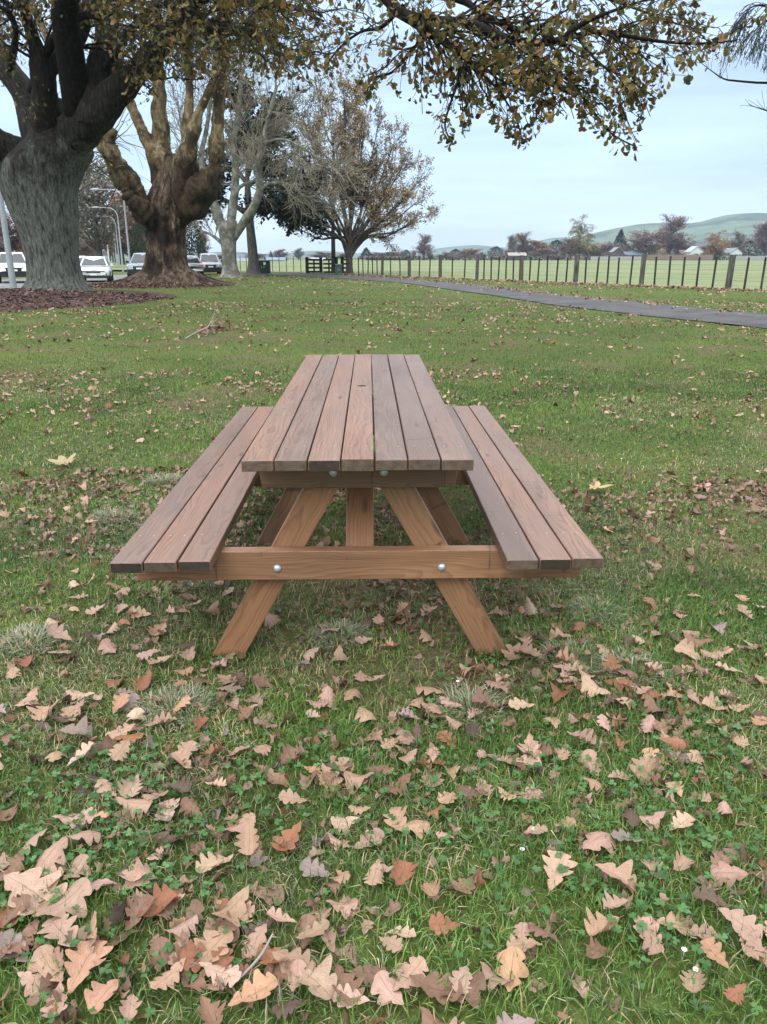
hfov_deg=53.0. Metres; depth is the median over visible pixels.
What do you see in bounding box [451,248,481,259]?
bare tree
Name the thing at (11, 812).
fallen leaf
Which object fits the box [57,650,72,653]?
fallen leaf
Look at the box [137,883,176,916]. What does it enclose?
fallen leaf
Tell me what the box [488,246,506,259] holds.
evergreen tree
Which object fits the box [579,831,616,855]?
fallen leaf
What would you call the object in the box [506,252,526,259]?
house
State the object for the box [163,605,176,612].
fallen leaf
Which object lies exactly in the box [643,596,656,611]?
fallen leaf
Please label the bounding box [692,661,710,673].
fallen leaf
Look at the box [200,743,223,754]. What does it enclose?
fallen leaf
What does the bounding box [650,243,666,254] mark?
yellow shrub
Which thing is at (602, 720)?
fallen leaf
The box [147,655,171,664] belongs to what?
fallen leaf
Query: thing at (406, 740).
fallen leaf
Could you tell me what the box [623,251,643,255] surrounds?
house
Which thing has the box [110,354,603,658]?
picnic table
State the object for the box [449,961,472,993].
fallen leaf
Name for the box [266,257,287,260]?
house
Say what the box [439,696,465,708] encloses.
fallen leaf
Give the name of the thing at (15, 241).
avenue tree
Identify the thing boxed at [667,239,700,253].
bare tree
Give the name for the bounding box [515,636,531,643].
fallen leaf
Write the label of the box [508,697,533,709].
fallen leaf
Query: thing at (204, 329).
fallen branch
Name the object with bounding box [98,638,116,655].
fallen leaf
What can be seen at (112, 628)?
fallen leaf
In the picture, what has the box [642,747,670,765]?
fallen leaf
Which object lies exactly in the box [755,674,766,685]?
fallen leaf
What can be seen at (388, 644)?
fallen leaf
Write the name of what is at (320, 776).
fallen leaf
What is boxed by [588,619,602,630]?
fallen leaf
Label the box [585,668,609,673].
fallen leaf
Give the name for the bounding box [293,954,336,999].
fallen leaf
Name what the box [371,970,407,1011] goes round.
fallen leaf
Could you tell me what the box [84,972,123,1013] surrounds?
fallen leaf
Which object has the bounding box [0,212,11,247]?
avenue tree
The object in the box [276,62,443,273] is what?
brown leaved tree
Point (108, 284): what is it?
mulch chips
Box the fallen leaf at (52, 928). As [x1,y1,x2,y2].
[37,913,80,950]
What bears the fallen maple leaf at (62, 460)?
on the lawn at (352, 344)
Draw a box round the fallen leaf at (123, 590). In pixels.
[104,587,129,595]
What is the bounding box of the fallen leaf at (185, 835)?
[170,832,194,843]
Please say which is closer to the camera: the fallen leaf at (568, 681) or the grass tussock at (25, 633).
the fallen leaf at (568, 681)
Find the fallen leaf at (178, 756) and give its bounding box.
[169,748,194,771]
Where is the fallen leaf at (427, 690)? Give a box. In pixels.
[415,686,449,694]
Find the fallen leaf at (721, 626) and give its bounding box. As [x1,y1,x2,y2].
[708,621,726,634]
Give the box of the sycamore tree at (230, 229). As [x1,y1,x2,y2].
[166,8,377,277]
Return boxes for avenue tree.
[0,204,23,252]
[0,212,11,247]
[78,158,133,255]
[79,228,91,254]
[79,238,95,255]
[80,189,148,264]
[80,250,107,255]
[91,219,117,262]
[107,246,143,257]
[113,214,145,252]
[192,230,210,254]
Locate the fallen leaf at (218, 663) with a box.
[206,658,225,666]
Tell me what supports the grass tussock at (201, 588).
on the lawn at (352, 344)
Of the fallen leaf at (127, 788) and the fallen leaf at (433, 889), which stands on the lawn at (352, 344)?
the fallen leaf at (127, 788)
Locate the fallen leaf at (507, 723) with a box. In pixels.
[496,716,515,725]
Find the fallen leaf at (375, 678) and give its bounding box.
[366,674,386,681]
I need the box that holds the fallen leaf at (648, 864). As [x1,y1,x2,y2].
[641,857,664,883]
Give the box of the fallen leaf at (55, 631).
[47,622,71,640]
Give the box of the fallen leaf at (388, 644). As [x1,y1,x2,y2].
[379,636,392,646]
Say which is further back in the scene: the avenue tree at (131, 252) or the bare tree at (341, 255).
the bare tree at (341, 255)
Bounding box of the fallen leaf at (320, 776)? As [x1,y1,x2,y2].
[317,772,327,791]
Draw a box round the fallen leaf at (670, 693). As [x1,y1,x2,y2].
[667,687,682,697]
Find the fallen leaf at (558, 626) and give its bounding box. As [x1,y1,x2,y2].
[552,621,562,629]
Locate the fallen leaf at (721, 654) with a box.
[706,651,723,659]
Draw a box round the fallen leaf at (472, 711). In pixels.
[467,707,483,719]
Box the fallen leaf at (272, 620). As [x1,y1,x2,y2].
[264,613,280,627]
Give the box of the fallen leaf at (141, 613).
[128,606,154,617]
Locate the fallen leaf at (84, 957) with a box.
[64,940,112,998]
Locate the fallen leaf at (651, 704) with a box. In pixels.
[643,694,667,713]
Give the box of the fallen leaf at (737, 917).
[712,900,762,940]
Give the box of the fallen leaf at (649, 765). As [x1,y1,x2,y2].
[629,750,657,781]
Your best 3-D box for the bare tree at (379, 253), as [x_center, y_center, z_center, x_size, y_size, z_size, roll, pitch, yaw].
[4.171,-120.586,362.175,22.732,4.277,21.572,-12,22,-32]
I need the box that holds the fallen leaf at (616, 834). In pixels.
[611,828,646,841]
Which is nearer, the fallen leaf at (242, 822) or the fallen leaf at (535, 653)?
the fallen leaf at (242, 822)
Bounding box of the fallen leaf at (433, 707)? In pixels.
[428,703,442,713]
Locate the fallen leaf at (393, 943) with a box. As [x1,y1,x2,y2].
[378,935,402,952]
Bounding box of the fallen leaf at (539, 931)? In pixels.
[527,922,565,944]
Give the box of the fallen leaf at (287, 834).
[270,819,304,850]
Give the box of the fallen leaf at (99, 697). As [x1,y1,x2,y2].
[90,692,102,699]
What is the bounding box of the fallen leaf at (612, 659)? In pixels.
[601,650,620,671]
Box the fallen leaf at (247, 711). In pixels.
[237,705,253,724]
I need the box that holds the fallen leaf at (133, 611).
[123,607,136,613]
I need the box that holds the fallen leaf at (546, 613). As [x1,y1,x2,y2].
[539,609,558,616]
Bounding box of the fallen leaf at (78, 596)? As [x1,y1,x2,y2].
[68,593,87,598]
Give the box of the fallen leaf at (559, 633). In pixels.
[549,628,572,641]
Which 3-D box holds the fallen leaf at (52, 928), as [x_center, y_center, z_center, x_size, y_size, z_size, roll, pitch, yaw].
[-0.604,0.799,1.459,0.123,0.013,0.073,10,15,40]
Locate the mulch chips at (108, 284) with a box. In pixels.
[88,281,235,288]
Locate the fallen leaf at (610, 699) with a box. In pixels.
[604,693,631,703]
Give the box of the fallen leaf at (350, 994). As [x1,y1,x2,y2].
[332,983,375,1008]
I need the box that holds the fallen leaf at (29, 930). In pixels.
[1,917,44,953]
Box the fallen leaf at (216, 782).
[204,777,226,786]
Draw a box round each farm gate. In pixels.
[305,257,322,272]
[323,257,337,272]
[340,257,352,272]
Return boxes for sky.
[0,0,766,253]
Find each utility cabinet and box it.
[258,260,270,273]
[335,264,341,274]
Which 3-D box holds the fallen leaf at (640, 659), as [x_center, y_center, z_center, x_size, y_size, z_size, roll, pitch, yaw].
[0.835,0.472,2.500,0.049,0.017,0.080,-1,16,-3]
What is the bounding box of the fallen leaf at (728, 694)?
[720,688,739,697]
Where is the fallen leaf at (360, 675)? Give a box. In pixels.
[354,670,367,680]
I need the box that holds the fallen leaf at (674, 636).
[666,630,681,642]
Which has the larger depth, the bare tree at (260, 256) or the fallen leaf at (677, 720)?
the bare tree at (260, 256)
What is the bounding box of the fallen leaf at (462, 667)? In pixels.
[459,663,480,675]
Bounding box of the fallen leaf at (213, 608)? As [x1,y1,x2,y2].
[199,600,219,614]
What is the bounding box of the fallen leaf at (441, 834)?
[436,831,457,838]
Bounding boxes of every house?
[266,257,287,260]
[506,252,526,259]
[609,247,623,255]
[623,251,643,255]
[676,250,685,254]
[684,246,703,254]
[718,248,728,259]
[723,248,742,259]
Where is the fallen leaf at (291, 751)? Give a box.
[280,744,300,763]
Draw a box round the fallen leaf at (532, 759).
[511,754,541,766]
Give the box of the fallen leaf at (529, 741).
[517,731,540,756]
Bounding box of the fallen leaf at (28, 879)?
[0,867,67,915]
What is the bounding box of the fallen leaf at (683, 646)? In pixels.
[674,638,704,660]
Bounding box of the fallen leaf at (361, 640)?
[355,636,373,643]
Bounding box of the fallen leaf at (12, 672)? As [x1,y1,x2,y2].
[5,666,21,678]
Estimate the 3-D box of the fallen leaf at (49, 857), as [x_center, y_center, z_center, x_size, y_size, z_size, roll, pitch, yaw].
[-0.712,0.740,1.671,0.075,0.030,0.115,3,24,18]
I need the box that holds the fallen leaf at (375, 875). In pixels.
[363,857,384,885]
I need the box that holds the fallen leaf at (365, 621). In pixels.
[360,619,370,627]
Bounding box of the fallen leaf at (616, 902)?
[602,890,631,909]
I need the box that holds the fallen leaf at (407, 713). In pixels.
[398,706,421,719]
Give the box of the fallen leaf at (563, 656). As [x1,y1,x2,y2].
[555,646,579,664]
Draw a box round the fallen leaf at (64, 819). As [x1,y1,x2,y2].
[49,807,96,828]
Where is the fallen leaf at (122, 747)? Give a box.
[108,734,132,760]
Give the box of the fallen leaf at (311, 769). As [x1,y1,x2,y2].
[304,766,320,772]
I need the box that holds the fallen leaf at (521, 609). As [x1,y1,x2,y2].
[519,606,526,612]
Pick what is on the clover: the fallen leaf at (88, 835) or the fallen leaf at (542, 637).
the fallen leaf at (88, 835)
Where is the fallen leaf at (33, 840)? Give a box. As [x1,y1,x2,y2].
[23,826,47,849]
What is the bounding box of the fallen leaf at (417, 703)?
[409,697,422,707]
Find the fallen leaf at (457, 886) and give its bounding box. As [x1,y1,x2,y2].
[450,874,476,893]
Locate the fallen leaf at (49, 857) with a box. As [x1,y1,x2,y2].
[35,830,69,869]
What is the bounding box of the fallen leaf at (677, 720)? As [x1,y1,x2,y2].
[662,711,683,728]
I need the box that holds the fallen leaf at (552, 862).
[542,850,577,893]
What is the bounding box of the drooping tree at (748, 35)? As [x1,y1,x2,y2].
[697,2,766,110]
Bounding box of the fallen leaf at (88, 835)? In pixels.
[64,830,100,845]
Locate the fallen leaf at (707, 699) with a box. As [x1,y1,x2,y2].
[702,691,730,712]
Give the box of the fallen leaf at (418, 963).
[393,955,427,991]
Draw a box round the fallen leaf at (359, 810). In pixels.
[348,805,370,814]
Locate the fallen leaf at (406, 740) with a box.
[396,730,414,749]
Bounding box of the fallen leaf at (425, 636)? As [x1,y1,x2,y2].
[419,627,431,641]
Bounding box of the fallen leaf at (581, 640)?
[576,638,588,643]
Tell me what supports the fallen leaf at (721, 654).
on the lawn at (352, 344)
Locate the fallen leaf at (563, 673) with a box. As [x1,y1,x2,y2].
[560,662,575,676]
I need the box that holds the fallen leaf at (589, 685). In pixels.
[581,675,610,697]
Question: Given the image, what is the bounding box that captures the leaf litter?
[0,272,766,1023]
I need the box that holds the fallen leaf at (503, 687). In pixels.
[495,683,507,692]
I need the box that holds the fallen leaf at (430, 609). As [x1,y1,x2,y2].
[420,604,439,615]
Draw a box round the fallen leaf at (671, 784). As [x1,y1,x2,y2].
[665,781,683,796]
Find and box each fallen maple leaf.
[48,453,75,466]
[579,481,611,489]
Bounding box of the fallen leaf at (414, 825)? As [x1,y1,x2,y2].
[390,820,429,838]
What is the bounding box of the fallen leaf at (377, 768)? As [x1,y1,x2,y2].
[368,765,389,774]
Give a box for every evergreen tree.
[127,222,145,256]
[186,221,208,255]
[186,227,194,254]
[189,69,337,274]
[449,249,462,259]
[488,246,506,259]
[545,239,565,259]
[740,240,761,255]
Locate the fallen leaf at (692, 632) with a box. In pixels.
[678,628,699,636]
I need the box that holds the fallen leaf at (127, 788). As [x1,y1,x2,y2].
[117,773,142,797]
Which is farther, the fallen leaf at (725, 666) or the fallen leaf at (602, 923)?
the fallen leaf at (725, 666)
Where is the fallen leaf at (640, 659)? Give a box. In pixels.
[636,654,647,661]
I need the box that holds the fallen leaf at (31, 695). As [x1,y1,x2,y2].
[15,686,39,705]
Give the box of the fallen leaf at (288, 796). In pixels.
[279,788,308,803]
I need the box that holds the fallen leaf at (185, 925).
[158,914,197,937]
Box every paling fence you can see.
[591,256,641,259]
[647,255,712,259]
[736,256,766,259]
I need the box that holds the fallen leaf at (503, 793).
[497,786,516,800]
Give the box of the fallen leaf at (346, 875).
[325,872,349,883]
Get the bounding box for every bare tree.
[241,253,269,258]
[269,248,290,257]
[291,248,305,259]
[307,251,339,258]
[337,253,345,258]
[369,251,407,255]
[442,252,451,257]
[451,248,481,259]
[518,238,555,259]
[526,248,569,259]
[555,237,583,258]
[576,247,606,256]
[593,241,619,255]
[613,228,669,254]
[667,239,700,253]
[727,229,749,251]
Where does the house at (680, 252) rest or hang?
on the field
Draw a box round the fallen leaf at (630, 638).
[623,634,635,647]
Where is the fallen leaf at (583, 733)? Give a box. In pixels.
[563,728,595,744]
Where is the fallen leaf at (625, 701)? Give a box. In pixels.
[612,697,633,708]
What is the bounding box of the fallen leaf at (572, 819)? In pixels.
[551,816,576,829]
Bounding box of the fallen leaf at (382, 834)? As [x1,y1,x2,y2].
[349,828,384,852]
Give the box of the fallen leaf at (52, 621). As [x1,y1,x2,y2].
[46,618,61,625]
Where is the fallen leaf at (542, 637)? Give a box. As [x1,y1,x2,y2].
[533,635,546,639]
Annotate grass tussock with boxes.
[0,618,71,660]
[87,505,136,525]
[126,680,222,734]
[143,471,182,486]
[170,580,238,602]
[306,617,376,655]
[431,679,523,729]
[532,634,614,681]
[563,594,631,626]
[590,645,678,690]
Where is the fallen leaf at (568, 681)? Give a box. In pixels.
[556,678,573,682]
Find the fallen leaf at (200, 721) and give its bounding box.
[193,715,208,731]
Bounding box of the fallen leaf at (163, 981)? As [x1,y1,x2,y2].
[149,958,185,989]
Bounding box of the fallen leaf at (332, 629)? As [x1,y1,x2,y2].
[321,628,338,632]
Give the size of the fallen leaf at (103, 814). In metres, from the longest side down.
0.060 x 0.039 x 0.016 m
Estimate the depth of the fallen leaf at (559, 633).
2.65 m
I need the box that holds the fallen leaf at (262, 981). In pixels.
[223,969,277,1009]
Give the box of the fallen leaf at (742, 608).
[737,604,753,618]
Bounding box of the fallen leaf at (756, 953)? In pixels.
[741,939,766,959]
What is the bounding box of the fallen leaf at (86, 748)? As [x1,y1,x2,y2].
[63,741,93,769]
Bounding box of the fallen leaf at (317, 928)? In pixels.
[292,919,329,941]
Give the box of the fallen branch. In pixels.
[184,309,237,338]
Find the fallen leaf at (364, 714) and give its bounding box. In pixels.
[354,706,376,723]
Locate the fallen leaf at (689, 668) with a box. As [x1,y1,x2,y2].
[681,664,693,674]
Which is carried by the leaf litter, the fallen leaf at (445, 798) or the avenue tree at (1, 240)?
the fallen leaf at (445, 798)
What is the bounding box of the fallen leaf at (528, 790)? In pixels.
[516,786,542,798]
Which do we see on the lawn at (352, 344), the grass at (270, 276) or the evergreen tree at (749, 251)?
the grass at (270, 276)
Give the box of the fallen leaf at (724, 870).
[710,861,747,888]
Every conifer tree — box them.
[359,247,371,259]
[614,229,627,248]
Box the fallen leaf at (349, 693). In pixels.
[344,688,360,700]
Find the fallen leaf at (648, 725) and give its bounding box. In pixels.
[640,714,655,736]
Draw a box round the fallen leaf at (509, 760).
[497,756,513,764]
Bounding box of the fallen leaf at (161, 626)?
[147,621,167,635]
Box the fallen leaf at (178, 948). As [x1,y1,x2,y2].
[173,941,199,973]
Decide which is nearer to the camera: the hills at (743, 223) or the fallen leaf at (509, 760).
the fallen leaf at (509, 760)
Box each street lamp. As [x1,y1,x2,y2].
[0,192,16,288]
[90,188,130,262]
[92,206,123,271]
[96,215,119,266]
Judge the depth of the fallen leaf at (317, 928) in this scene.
1.48 m
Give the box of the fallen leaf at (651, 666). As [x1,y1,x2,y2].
[645,661,664,677]
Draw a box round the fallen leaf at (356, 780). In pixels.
[344,771,372,788]
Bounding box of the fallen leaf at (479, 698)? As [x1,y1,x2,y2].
[472,686,504,708]
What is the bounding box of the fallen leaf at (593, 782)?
[581,775,601,790]
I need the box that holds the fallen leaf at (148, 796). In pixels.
[142,790,167,801]
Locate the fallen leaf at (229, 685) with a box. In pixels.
[216,680,239,690]
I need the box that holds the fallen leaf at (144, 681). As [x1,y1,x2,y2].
[131,666,151,690]
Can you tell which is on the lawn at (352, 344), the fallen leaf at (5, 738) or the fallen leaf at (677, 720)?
the fallen leaf at (5, 738)
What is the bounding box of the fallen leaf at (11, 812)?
[0,800,18,821]
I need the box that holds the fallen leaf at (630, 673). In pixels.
[617,670,637,679]
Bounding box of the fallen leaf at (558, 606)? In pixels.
[549,603,569,608]
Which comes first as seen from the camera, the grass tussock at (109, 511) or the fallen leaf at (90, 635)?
the fallen leaf at (90, 635)
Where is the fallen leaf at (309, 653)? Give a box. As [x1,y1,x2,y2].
[303,645,320,660]
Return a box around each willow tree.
[563,214,598,254]
[700,230,729,255]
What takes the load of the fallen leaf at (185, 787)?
on the leaf litter
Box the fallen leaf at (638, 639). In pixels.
[631,634,644,643]
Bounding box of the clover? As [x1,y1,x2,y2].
[0,485,766,1023]
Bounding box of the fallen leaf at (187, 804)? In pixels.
[180,797,205,819]
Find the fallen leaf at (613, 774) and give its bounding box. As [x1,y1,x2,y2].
[607,769,628,779]
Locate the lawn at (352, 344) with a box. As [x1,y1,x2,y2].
[0,258,766,1023]
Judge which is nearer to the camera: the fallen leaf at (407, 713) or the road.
the fallen leaf at (407, 713)
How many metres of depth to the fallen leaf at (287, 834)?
1.72 m
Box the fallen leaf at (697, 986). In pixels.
[679,963,706,992]
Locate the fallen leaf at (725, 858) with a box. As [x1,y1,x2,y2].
[710,853,738,865]
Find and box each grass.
[0,293,766,397]
[53,273,766,311]
[177,630,271,675]
[449,625,536,670]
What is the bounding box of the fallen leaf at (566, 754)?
[556,745,570,759]
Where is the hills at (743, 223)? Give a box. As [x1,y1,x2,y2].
[411,213,766,257]
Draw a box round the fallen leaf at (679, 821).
[667,810,694,831]
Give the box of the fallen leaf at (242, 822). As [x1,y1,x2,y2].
[213,812,255,836]
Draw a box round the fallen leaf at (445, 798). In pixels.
[438,791,457,803]
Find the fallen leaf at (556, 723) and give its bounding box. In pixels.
[543,717,561,727]
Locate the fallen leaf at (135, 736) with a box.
[102,732,143,742]
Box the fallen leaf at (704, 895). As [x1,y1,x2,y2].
[692,883,736,907]
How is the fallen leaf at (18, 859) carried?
on the lawn at (352, 344)
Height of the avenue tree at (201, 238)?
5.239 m
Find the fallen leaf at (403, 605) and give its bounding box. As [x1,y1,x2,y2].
[396,601,407,612]
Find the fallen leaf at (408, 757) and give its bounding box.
[398,748,416,765]
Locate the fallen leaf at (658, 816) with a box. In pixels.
[639,811,666,830]
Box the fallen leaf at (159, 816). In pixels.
[155,810,170,822]
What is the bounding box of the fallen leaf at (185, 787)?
[164,775,191,792]
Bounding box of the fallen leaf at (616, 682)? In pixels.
[597,678,632,692]
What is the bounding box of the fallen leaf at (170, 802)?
[157,798,179,820]
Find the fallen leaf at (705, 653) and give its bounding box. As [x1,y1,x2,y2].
[701,649,715,658]
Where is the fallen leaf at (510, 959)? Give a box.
[495,946,528,1001]
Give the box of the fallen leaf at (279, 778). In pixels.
[268,769,288,787]
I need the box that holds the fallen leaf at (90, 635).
[84,631,104,639]
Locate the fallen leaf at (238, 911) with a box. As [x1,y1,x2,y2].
[210,885,253,926]
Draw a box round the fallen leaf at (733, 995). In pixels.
[723,983,747,1004]
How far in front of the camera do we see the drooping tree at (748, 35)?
12.38 m
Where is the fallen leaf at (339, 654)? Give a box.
[330,644,347,661]
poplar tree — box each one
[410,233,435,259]
[506,233,519,251]
[513,231,535,251]
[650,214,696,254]
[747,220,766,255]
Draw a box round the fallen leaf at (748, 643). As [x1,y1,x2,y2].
[744,640,760,646]
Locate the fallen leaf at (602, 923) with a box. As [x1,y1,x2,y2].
[584,906,623,935]
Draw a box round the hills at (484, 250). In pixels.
[86,237,574,257]
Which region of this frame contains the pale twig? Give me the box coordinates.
[236,934,272,982]
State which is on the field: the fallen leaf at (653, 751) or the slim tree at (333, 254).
the slim tree at (333, 254)
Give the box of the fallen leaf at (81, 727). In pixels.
[56,716,92,737]
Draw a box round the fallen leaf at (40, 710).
[26,701,50,730]
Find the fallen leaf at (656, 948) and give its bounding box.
[642,921,664,954]
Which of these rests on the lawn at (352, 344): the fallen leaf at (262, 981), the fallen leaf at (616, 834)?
the fallen leaf at (262, 981)
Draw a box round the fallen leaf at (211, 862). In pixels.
[195,851,238,872]
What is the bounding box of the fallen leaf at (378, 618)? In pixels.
[372,612,383,623]
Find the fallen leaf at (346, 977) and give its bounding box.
[332,961,364,1003]
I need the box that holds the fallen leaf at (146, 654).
[137,648,164,659]
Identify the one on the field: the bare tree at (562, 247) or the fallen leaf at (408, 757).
the bare tree at (562, 247)
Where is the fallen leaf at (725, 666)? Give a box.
[715,661,744,673]
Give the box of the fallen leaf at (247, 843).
[234,817,258,854]
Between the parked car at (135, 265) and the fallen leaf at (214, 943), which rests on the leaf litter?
the fallen leaf at (214, 943)
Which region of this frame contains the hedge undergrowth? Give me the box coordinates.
[366,251,761,259]
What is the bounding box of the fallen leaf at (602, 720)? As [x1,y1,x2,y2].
[597,714,609,732]
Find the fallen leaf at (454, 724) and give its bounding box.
[444,715,462,729]
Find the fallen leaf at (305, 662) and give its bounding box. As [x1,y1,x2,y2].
[295,658,309,664]
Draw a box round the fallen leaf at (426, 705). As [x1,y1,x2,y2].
[421,701,447,717]
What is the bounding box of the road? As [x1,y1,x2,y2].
[0,275,126,288]
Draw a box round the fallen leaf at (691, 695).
[687,689,701,704]
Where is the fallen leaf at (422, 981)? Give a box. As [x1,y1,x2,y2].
[399,970,462,1004]
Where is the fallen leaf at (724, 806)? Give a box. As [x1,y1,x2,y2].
[717,800,734,816]
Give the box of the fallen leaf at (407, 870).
[392,857,418,892]
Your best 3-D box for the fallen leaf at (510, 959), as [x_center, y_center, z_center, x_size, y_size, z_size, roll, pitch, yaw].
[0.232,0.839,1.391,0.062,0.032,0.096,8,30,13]
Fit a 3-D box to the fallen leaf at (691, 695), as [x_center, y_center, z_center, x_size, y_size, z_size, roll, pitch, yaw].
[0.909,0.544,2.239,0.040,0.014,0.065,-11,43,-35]
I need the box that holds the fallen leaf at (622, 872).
[589,858,636,894]
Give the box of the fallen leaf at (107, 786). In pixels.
[94,779,116,796]
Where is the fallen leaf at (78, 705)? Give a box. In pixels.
[61,697,84,714]
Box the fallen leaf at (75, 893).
[26,877,91,926]
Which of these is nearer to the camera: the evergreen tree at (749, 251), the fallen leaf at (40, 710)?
the fallen leaf at (40, 710)
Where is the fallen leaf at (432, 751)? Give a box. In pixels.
[425,747,439,763]
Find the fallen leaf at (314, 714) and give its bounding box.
[306,709,319,716]
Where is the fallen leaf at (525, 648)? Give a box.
[505,638,531,653]
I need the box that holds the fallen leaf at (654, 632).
[651,629,666,636]
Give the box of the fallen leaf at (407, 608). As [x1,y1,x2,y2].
[400,601,410,612]
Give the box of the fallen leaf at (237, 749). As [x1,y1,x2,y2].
[223,745,249,757]
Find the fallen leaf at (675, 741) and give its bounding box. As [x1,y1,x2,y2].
[658,736,685,752]
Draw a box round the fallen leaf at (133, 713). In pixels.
[126,707,146,722]
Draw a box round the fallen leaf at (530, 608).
[524,595,538,614]
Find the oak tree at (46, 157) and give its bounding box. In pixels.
[0,0,766,290]
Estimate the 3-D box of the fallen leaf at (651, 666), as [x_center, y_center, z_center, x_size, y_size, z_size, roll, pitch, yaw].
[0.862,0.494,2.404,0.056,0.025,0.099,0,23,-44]
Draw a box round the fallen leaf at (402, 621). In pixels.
[396,618,406,623]
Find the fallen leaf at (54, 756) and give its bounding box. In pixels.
[44,751,67,761]
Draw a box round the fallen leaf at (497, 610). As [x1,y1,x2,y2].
[487,606,502,614]
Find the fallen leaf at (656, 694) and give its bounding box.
[639,687,660,699]
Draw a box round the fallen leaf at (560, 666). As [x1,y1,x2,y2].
[548,661,582,670]
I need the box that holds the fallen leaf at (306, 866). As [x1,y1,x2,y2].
[299,856,333,877]
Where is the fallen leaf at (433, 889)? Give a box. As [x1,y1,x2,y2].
[420,878,439,895]
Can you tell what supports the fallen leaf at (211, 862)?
on the leaf litter
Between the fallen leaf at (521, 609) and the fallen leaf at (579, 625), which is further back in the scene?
the fallen leaf at (521, 609)
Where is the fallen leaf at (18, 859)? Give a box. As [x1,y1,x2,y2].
[0,849,24,880]
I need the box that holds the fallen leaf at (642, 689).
[636,685,655,693]
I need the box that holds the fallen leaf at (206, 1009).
[198,991,225,1023]
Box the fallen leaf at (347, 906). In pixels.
[326,900,357,918]
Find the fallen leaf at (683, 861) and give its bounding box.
[670,850,695,873]
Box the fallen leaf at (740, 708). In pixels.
[728,703,751,711]
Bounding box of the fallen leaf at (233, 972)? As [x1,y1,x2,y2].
[191,961,241,989]
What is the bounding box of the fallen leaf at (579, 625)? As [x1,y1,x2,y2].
[573,621,587,630]
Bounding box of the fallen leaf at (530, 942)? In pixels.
[506,934,546,951]
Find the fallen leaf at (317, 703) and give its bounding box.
[305,699,327,708]
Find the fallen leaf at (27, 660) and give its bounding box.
[12,649,35,666]
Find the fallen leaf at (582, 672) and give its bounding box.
[577,668,595,679]
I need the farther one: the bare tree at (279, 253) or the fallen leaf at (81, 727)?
the bare tree at (279, 253)
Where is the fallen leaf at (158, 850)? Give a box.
[146,845,163,859]
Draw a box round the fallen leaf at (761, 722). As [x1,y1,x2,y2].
[751,716,766,725]
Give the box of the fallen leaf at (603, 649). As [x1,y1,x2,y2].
[593,640,612,657]
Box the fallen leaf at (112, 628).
[105,622,118,634]
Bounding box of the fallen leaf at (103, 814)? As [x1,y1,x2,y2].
[95,811,111,817]
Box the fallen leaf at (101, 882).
[91,878,123,890]
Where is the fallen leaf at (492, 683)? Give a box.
[485,680,507,687]
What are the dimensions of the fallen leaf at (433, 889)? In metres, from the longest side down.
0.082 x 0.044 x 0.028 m
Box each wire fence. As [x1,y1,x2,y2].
[221,256,300,271]
[358,254,766,290]
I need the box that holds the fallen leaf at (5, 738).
[0,734,12,745]
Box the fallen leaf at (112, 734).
[105,723,139,738]
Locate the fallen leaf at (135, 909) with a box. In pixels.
[121,894,155,937]
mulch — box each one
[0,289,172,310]
[91,283,221,287]
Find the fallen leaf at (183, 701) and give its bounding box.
[171,695,190,715]
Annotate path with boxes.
[267,273,766,327]
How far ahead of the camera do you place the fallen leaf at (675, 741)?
2.04 m
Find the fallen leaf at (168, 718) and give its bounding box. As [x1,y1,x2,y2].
[138,711,176,726]
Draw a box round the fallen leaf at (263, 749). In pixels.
[252,744,272,755]
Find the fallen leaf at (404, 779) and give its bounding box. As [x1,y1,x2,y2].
[382,772,414,794]
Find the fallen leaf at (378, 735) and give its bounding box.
[366,729,384,740]
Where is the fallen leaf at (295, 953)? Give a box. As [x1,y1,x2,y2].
[266,947,313,981]
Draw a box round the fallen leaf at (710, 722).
[705,717,725,724]
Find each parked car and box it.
[0,252,25,282]
[80,256,113,281]
[126,253,144,275]
[187,255,203,274]
[198,253,221,273]
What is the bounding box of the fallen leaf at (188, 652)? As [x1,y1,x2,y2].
[179,644,195,659]
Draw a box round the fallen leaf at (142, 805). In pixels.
[110,797,151,820]
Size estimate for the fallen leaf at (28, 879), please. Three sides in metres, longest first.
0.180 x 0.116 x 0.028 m
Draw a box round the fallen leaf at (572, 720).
[568,713,582,723]
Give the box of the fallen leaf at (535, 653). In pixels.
[531,648,543,658]
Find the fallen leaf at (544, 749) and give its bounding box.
[538,741,551,756]
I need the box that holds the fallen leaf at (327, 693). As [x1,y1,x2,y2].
[318,685,335,709]
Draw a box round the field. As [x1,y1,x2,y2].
[110,260,766,290]
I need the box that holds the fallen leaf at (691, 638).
[684,633,718,647]
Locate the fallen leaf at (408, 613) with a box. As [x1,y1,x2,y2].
[405,609,417,619]
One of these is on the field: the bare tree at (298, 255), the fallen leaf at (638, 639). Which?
the bare tree at (298, 255)
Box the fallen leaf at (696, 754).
[687,750,703,764]
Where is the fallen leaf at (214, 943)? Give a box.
[194,917,241,961]
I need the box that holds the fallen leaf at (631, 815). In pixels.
[621,809,643,827]
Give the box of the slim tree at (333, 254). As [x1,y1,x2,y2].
[277,74,383,270]
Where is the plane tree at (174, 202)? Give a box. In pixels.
[5,0,259,283]
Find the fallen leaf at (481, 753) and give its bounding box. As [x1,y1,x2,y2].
[476,749,485,759]
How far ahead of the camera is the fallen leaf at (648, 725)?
2.11 m
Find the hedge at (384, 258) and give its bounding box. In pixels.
[365,256,405,259]
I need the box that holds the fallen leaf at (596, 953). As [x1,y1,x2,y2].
[586,935,610,958]

